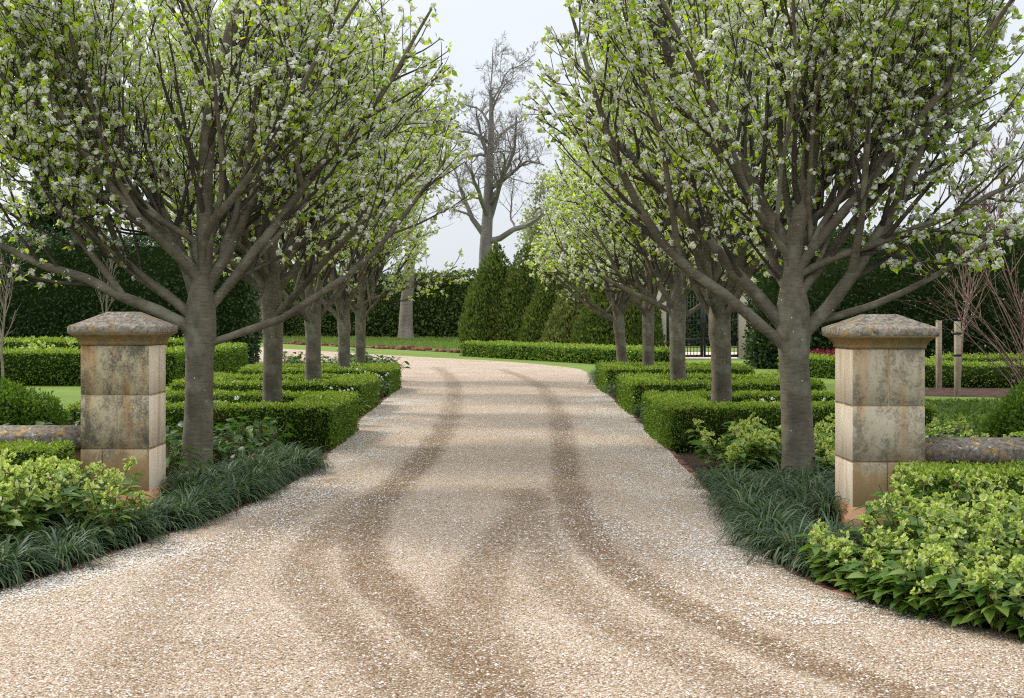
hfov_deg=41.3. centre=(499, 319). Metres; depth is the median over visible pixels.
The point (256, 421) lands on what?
leafy plant
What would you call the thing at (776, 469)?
liriope tuft
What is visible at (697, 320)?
tall hedge
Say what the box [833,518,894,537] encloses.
liriope tuft
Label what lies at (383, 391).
leafy plant
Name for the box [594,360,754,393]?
box hedge
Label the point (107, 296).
young tree
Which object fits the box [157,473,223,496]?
liriope tuft
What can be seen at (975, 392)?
mulch bed
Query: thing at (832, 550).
hellebore
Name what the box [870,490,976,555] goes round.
hellebore
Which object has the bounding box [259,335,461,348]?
long grass
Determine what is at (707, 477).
liriope tuft
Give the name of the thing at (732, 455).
hellebore
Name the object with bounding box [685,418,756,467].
hellebore
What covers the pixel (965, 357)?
box hedge
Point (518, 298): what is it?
conifer tree
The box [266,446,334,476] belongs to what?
liriope tuft
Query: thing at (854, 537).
liriope tuft
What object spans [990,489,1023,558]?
hellebore
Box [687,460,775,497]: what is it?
liriope tuft
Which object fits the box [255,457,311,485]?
liriope tuft
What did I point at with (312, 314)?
pear tree
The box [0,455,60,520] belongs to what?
hellebore
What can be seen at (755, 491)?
liriope tuft
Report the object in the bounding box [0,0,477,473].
pear tree
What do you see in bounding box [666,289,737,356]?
iron gate
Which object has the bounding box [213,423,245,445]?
leafy plant
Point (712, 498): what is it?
liriope tuft
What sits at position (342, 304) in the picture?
pear tree
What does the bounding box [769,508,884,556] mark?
liriope tuft
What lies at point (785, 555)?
liriope tuft
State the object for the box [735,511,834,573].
liriope tuft
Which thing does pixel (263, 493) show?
liriope tuft
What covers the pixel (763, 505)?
liriope tuft
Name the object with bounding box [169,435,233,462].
leafy plant
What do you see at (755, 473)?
liriope tuft
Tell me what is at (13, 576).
liriope tuft
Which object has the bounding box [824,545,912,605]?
hellebore
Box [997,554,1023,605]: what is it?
hellebore
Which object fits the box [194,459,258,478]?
liriope tuft
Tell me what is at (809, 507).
liriope tuft
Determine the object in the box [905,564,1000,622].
hellebore
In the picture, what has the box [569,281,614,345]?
conifer tree
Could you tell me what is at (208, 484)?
liriope tuft
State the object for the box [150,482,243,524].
liriope tuft
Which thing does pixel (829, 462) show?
hellebore
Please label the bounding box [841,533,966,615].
hellebore
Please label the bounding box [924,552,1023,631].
hellebore
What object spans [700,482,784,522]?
liriope tuft
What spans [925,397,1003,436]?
ground cover
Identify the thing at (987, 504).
hellebore
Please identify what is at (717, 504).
liriope tuft
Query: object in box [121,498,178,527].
liriope tuft
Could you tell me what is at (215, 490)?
liriope tuft
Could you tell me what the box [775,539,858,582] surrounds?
liriope tuft
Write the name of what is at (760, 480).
liriope tuft
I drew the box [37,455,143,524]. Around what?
hellebore
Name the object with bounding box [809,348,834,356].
crimson flowers
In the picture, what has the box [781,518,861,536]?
liriope tuft
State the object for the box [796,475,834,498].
liriope tuft
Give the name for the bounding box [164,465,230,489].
liriope tuft
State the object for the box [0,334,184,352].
box hedge
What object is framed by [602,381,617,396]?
leafy plant
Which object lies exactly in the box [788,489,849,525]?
liriope tuft
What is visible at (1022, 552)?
hellebore
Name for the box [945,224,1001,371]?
young tree
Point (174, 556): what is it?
fallen petals
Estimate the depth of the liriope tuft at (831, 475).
12.55 m
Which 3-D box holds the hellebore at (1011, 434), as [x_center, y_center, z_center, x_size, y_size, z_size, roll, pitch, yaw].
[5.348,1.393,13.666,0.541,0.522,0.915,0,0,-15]
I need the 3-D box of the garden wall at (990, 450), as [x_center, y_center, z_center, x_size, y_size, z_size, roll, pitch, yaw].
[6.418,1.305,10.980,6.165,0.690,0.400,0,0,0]
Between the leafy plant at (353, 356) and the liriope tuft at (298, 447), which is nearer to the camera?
the liriope tuft at (298, 447)
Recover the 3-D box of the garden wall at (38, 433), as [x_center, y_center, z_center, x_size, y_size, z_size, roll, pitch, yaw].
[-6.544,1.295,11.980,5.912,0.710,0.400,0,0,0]
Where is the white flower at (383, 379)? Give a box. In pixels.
[375,372,388,396]
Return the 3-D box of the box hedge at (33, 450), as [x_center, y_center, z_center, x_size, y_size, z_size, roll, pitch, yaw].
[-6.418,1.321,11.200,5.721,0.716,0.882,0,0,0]
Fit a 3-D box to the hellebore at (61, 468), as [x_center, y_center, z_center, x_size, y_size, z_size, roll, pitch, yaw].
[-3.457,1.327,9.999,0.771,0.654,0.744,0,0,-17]
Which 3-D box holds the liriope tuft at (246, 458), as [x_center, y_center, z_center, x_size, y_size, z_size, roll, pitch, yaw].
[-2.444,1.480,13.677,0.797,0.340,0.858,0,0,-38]
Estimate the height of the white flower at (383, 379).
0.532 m
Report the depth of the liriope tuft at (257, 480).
12.51 m
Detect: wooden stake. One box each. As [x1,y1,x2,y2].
[936,320,941,388]
[952,322,961,395]
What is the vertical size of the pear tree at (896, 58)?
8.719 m
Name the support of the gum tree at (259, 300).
on the lawn at (67, 395)
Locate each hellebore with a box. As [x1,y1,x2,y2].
[0,448,37,499]
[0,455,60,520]
[0,457,82,534]
[0,458,44,542]
[0,465,57,541]
[15,338,48,349]
[27,343,55,352]
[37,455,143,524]
[40,464,154,549]
[66,339,77,348]
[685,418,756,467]
[692,429,781,474]
[722,412,780,441]
[726,419,781,461]
[729,429,781,475]
[791,513,899,577]
[797,527,890,591]
[814,413,834,439]
[814,428,834,455]
[814,433,835,471]
[814,445,835,474]
[820,422,834,445]
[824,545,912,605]
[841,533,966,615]
[854,464,995,550]
[863,538,931,580]
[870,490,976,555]
[886,495,1000,559]
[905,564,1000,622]
[922,505,1023,578]
[922,545,1017,617]
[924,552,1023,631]
[925,415,975,436]
[925,420,964,436]
[941,419,980,436]
[941,489,1023,560]
[960,429,1023,436]
[973,471,1023,517]
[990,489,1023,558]
[996,583,1023,642]
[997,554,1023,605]
[998,522,1023,559]
[1003,432,1023,436]
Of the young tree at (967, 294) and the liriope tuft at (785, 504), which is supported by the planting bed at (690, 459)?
the liriope tuft at (785, 504)
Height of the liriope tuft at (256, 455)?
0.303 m
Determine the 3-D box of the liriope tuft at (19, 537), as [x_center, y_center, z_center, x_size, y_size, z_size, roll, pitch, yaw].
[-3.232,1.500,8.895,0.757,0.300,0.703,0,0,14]
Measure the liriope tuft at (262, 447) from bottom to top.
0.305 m
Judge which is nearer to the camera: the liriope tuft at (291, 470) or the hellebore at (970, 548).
the hellebore at (970, 548)
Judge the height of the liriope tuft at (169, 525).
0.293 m
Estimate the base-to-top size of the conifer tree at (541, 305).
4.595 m
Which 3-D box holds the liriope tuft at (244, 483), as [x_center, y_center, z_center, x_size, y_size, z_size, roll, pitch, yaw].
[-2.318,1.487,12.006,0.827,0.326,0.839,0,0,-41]
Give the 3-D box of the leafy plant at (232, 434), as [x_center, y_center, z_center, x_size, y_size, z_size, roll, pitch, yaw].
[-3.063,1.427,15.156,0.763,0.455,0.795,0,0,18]
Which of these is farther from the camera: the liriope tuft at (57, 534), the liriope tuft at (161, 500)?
the liriope tuft at (161, 500)
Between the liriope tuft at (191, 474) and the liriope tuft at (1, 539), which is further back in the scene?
the liriope tuft at (191, 474)
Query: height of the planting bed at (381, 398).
0.001 m
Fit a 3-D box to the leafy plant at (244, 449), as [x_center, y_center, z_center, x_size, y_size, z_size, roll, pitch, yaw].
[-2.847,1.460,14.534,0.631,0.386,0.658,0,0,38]
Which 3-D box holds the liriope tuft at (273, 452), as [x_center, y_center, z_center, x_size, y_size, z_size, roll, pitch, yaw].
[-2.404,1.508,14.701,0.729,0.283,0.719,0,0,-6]
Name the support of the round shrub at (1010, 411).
on the lawn at (67, 395)
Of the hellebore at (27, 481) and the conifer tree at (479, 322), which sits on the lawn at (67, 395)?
the conifer tree at (479, 322)
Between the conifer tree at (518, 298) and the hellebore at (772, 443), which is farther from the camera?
the conifer tree at (518, 298)
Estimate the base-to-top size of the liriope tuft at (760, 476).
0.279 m
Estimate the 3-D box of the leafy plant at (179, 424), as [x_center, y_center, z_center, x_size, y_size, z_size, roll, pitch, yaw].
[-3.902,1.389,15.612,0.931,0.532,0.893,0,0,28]
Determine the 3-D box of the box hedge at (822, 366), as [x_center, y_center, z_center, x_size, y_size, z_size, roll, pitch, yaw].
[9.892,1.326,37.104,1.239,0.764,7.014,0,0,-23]
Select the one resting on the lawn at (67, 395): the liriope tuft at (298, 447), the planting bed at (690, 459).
the planting bed at (690, 459)
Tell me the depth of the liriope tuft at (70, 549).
8.87 m
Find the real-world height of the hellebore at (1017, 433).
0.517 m
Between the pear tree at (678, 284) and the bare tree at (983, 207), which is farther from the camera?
the bare tree at (983, 207)
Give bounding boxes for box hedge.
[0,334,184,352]
[0,345,184,385]
[0,437,78,512]
[64,388,360,452]
[166,371,380,416]
[167,342,248,379]
[236,361,401,395]
[458,339,669,365]
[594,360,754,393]
[614,370,827,416]
[640,388,937,452]
[777,352,953,378]
[891,458,1023,546]
[925,359,1023,387]
[930,351,1023,365]
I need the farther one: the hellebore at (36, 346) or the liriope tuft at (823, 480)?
the hellebore at (36, 346)
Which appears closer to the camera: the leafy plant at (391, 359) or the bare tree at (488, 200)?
the leafy plant at (391, 359)
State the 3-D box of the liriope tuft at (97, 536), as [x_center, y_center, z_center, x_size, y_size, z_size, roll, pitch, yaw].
[-2.930,1.493,9.369,0.798,0.314,0.809,0,0,-4]
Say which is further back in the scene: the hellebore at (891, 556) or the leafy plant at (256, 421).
the leafy plant at (256, 421)
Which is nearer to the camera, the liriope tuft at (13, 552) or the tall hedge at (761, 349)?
the liriope tuft at (13, 552)
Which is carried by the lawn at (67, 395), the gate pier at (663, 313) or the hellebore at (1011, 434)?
the gate pier at (663, 313)
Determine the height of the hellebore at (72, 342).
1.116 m
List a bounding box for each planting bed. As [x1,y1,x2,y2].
[2,396,385,586]
[612,395,1018,632]
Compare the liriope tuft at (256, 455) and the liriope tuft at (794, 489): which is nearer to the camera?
the liriope tuft at (794, 489)
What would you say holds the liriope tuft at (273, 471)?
on the planting bed at (381, 398)
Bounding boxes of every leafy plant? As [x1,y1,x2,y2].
[3,421,44,424]
[44,420,80,424]
[67,412,80,424]
[165,437,219,484]
[166,417,183,452]
[166,425,227,454]
[166,430,180,455]
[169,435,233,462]
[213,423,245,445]
[213,426,265,463]
[213,436,266,465]
[215,413,295,457]
[215,419,292,454]
[282,354,321,365]
[283,351,303,363]
[321,354,337,363]
[323,356,337,363]
[336,349,383,364]
[354,356,390,366]
[362,354,410,370]
[377,379,393,395]
[378,384,390,396]
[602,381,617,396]
[604,380,618,394]
[635,390,671,416]
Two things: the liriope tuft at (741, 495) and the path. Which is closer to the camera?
the liriope tuft at (741, 495)
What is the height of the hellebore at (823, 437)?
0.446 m
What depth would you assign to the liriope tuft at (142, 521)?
10.04 m
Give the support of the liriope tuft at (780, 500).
on the planting bed at (690, 459)
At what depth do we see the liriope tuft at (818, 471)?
12.71 m
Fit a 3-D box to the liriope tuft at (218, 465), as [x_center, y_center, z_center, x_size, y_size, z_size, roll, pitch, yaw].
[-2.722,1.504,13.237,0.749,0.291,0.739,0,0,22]
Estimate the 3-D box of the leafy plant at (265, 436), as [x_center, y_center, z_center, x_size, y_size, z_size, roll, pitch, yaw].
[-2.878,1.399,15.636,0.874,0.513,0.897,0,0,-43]
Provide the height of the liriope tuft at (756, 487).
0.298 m
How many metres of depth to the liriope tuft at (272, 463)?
13.39 m
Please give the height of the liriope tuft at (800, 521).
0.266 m
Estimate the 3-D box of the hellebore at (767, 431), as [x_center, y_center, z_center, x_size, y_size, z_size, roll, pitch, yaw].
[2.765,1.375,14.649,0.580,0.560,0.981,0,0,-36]
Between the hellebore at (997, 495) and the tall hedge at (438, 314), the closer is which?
the hellebore at (997, 495)
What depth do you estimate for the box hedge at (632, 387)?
23.03 m
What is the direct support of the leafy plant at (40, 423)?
on the planting bed at (381, 398)
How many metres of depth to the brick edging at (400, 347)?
73.22 m
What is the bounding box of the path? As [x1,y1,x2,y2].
[685,352,738,358]
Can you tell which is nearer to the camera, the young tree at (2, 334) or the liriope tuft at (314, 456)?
the liriope tuft at (314, 456)
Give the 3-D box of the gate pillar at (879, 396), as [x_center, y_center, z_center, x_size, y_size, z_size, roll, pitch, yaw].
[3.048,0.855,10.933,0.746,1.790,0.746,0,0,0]
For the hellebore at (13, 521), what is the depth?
9.20 m
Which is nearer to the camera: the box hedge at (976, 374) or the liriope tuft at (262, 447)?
the liriope tuft at (262, 447)
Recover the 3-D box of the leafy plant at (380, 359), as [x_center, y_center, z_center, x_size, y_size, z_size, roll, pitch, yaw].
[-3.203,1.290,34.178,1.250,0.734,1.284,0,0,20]
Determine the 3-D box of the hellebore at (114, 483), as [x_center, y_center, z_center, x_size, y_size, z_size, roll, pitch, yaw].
[-2.927,1.348,9.797,0.744,0.613,0.741,0,0,10]
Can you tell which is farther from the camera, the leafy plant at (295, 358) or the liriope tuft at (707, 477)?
the leafy plant at (295, 358)
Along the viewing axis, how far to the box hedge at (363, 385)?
23.02 m
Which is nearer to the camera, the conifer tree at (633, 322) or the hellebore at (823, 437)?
the hellebore at (823, 437)
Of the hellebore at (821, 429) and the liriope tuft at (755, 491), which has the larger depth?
the hellebore at (821, 429)
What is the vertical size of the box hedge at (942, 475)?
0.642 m
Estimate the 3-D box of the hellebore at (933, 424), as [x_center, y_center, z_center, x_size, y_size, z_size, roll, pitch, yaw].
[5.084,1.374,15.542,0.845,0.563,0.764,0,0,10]
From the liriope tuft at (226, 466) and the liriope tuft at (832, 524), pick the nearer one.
the liriope tuft at (832, 524)
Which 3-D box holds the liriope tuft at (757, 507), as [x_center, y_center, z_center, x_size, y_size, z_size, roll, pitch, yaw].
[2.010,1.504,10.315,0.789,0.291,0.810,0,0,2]
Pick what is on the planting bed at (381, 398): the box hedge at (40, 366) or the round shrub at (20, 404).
the round shrub at (20, 404)
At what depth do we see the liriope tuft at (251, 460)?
13.99 m
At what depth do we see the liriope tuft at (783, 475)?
12.78 m
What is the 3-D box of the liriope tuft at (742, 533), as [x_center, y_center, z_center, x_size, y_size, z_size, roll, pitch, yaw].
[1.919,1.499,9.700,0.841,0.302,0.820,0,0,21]
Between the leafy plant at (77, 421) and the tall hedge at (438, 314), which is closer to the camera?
the leafy plant at (77, 421)
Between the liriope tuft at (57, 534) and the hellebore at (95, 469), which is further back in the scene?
the hellebore at (95, 469)
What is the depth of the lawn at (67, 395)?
51.80 m
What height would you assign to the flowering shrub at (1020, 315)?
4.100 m
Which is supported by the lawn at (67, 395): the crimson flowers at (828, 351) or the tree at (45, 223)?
the tree at (45, 223)
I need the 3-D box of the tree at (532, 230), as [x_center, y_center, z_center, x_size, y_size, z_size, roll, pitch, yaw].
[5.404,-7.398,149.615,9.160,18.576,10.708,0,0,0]
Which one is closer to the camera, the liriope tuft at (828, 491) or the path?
the liriope tuft at (828, 491)
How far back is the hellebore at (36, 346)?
38.61 m
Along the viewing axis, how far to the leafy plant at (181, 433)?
15.32 m
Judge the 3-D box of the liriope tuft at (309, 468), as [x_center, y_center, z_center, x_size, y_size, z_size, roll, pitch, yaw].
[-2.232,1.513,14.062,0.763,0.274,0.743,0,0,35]
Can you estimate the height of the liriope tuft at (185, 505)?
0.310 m
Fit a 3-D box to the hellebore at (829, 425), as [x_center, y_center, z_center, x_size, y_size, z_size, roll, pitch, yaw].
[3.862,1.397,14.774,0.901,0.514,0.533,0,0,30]
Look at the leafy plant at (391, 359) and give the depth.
35.53 m
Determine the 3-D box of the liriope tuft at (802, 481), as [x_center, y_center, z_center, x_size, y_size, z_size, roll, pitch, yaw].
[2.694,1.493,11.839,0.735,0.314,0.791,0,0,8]
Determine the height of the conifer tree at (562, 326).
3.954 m
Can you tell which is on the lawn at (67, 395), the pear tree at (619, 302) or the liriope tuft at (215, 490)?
the pear tree at (619, 302)
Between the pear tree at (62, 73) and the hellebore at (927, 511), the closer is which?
the hellebore at (927, 511)
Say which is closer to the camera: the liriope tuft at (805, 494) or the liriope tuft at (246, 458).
the liriope tuft at (805, 494)
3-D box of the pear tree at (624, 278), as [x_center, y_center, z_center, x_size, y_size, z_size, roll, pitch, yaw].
[3.430,-2.323,31.197,4.805,8.276,5.053,0,0,16]
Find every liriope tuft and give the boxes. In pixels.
[0,526,33,550]
[0,527,61,549]
[0,532,73,590]
[0,537,32,576]
[0,541,66,578]
[0,548,41,591]
[0,563,13,593]
[2,528,58,574]
[10,520,103,562]
[14,512,135,560]
[23,526,114,574]
[56,509,138,550]
[80,502,180,551]
[100,498,175,547]
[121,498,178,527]
[123,496,201,539]
[129,490,198,508]
[135,493,208,532]
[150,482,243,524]
[152,484,233,530]
[154,480,216,501]
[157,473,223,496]
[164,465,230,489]
[167,460,232,483]
[168,482,243,517]
[174,480,229,516]
[178,464,249,484]
[183,475,239,504]
[187,478,258,514]
[189,458,249,471]
[193,474,253,500]
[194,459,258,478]
[195,470,281,506]
[206,460,254,471]
[206,460,294,492]
[215,470,284,495]
[217,450,267,466]
[226,450,281,465]
[226,475,282,502]
[229,447,286,463]
[229,452,299,476]
[236,442,291,456]
[239,454,305,484]
[239,465,296,490]
[241,464,292,484]
[246,441,306,455]
[252,444,300,457]
[253,450,317,478]
[255,446,310,471]
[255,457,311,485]
[266,441,326,462]
[266,445,331,471]
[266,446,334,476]
[281,446,334,468]
[628,408,642,417]
[683,461,750,490]
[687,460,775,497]
[696,478,753,507]
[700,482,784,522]
[703,480,784,515]
[705,465,766,483]
[705,469,770,498]
[705,483,770,519]
[712,508,815,554]
[713,494,796,530]
[713,494,811,546]
[716,475,793,508]
[718,498,815,533]
[729,517,812,559]
[732,467,779,480]
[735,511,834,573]
[736,473,786,489]
[737,468,788,482]
[747,489,805,507]
[749,494,817,522]
[750,461,804,479]
[751,476,812,493]
[752,470,824,494]
[755,482,816,503]
[757,509,825,532]
[759,465,814,482]
[766,460,831,479]
[767,522,867,572]
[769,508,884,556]
[772,493,826,522]
[773,476,834,496]
[773,482,836,518]
[775,477,834,504]
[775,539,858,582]
[778,461,834,483]
[778,466,834,491]
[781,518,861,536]
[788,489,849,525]
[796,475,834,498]
[808,473,834,491]
[811,465,834,489]
[824,522,898,548]
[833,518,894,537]
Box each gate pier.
[656,291,665,348]
[737,291,752,358]
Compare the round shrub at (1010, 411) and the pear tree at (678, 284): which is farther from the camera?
the pear tree at (678, 284)
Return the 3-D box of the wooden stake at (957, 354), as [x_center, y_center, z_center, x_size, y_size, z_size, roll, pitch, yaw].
[9.859,0.950,29.323,0.124,1.800,0.172,0,0,-11]
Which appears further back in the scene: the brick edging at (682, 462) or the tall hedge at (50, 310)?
the tall hedge at (50, 310)
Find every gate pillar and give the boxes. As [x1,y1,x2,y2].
[67,312,177,511]
[822,314,939,529]
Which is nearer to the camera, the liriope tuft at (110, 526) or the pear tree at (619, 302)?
the liriope tuft at (110, 526)
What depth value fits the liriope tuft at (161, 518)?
10.34 m
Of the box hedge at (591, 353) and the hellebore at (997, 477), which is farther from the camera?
the box hedge at (591, 353)
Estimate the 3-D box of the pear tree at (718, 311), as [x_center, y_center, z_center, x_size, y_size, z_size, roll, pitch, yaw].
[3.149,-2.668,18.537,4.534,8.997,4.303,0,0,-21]
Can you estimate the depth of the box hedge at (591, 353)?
52.70 m
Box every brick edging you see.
[0,391,394,589]
[283,340,461,352]
[608,395,1019,636]
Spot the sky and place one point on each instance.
(472, 27)
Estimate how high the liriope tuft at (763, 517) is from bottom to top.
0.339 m
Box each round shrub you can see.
[0,375,72,424]
[974,380,1023,436]
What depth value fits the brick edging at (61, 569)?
10.02 m
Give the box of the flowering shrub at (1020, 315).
[881,127,1023,385]
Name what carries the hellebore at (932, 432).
on the planting bed at (690, 459)
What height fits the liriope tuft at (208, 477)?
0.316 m
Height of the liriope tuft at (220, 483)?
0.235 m
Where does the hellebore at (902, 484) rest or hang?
on the planting bed at (690, 459)
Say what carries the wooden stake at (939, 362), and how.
on the mulch bed at (975, 392)
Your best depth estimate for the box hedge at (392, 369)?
29.17 m
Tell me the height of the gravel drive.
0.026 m
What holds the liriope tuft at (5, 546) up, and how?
on the planting bed at (381, 398)
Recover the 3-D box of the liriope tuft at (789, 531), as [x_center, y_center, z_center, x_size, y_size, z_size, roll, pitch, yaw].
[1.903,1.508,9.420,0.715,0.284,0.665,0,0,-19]
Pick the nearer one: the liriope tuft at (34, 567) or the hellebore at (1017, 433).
the liriope tuft at (34, 567)
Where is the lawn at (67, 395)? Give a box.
[26,343,1014,410]
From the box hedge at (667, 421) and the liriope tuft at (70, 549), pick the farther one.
the box hedge at (667, 421)
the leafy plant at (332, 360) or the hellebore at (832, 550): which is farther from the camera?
the leafy plant at (332, 360)
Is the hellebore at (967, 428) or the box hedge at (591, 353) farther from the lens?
the box hedge at (591, 353)
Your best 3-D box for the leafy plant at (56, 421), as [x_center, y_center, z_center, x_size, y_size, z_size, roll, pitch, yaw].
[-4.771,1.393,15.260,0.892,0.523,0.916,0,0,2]
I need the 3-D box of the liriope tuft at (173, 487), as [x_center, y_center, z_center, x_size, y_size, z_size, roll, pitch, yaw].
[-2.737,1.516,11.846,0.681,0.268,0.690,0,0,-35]
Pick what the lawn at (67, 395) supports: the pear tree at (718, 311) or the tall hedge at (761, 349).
the tall hedge at (761, 349)
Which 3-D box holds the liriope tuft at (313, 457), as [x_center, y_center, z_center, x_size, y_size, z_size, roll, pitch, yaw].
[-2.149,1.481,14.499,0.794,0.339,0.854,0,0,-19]
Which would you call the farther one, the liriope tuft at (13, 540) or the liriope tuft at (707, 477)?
the liriope tuft at (707, 477)
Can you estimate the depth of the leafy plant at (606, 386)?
28.45 m
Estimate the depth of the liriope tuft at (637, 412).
22.32 m
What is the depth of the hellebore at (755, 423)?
15.92 m
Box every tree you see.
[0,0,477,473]
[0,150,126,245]
[0,233,42,377]
[96,233,129,313]
[101,0,466,406]
[166,0,441,381]
[230,157,262,337]
[278,3,452,370]
[278,72,469,362]
[397,84,469,339]
[419,30,562,268]
[457,240,514,348]
[488,241,542,341]
[512,166,574,268]
[513,0,1023,475]
[516,261,566,342]
[524,136,686,363]
[537,0,790,381]
[539,273,593,343]
[543,103,752,369]
[563,0,895,404]
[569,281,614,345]
[603,287,668,347]
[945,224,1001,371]
[946,110,1023,233]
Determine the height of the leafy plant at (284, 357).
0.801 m
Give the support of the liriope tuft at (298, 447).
on the planting bed at (381, 398)
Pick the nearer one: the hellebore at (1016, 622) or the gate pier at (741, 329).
the hellebore at (1016, 622)
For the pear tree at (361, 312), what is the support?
on the lawn at (67, 395)
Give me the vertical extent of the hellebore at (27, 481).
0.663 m
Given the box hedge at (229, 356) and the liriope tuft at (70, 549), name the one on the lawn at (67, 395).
the box hedge at (229, 356)
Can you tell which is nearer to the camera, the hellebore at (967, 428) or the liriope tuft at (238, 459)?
the liriope tuft at (238, 459)
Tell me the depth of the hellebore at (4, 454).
10.37 m
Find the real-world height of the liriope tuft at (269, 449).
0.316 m
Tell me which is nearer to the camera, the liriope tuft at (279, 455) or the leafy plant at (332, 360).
the liriope tuft at (279, 455)
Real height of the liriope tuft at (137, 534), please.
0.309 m
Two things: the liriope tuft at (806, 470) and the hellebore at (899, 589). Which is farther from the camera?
the liriope tuft at (806, 470)
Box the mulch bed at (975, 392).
[925,387,1021,396]
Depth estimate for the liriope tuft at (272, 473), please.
12.96 m
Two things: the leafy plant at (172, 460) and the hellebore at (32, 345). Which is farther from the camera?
the hellebore at (32, 345)
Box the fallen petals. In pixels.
[0,386,1023,697]
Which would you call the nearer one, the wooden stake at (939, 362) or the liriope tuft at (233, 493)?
the liriope tuft at (233, 493)
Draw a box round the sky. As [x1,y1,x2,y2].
[0,0,1023,278]
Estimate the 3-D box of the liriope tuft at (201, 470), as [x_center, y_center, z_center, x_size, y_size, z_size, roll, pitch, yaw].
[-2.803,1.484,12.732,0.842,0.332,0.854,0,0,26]
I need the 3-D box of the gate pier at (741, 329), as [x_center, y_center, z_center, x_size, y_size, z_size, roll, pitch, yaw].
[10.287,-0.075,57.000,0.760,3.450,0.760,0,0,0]
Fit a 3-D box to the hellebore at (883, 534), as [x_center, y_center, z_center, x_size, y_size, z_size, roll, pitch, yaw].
[2.217,1.447,8.518,0.623,0.414,0.673,0,0,-17]
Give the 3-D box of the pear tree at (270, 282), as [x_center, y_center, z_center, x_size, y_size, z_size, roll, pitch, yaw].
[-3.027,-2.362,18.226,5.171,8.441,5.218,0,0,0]
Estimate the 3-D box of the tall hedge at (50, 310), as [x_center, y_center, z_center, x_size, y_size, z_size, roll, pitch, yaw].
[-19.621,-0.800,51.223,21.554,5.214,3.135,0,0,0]
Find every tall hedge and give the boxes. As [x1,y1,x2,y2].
[0,231,262,363]
[282,264,565,337]
[562,238,738,345]
[742,221,1023,368]
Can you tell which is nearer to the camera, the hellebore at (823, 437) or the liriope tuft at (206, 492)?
the liriope tuft at (206, 492)
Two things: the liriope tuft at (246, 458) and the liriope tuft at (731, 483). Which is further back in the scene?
the liriope tuft at (246, 458)
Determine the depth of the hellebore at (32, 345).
36.33 m
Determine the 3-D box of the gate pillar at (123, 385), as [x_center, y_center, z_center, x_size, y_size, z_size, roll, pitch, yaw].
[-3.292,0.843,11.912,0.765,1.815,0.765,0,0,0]
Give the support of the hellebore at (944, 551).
on the planting bed at (690, 459)
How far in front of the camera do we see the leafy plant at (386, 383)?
28.30 m
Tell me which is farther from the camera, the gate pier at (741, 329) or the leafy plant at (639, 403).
the gate pier at (741, 329)
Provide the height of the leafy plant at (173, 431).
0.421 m
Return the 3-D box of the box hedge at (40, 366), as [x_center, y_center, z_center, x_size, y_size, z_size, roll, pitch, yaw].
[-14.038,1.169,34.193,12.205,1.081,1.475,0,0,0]
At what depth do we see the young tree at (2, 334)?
27.48 m
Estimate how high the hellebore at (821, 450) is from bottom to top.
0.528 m
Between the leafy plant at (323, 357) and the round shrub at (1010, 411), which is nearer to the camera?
the round shrub at (1010, 411)
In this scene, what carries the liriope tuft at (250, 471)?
on the planting bed at (381, 398)
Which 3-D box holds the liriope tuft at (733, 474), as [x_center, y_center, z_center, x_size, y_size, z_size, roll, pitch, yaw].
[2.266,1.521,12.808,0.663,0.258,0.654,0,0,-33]
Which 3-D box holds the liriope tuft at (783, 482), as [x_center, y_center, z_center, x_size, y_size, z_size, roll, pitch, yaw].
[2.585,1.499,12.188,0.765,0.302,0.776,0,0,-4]
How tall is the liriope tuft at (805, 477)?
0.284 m
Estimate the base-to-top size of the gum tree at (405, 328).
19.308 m
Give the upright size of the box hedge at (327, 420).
0.700 m
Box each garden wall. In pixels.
[0,425,80,489]
[924,437,1023,468]
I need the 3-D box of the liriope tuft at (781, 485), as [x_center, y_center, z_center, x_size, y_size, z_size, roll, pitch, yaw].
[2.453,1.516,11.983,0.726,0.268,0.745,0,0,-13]
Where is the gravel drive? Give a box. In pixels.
[0,347,1023,697]
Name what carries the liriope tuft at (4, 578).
on the planting bed at (381, 398)

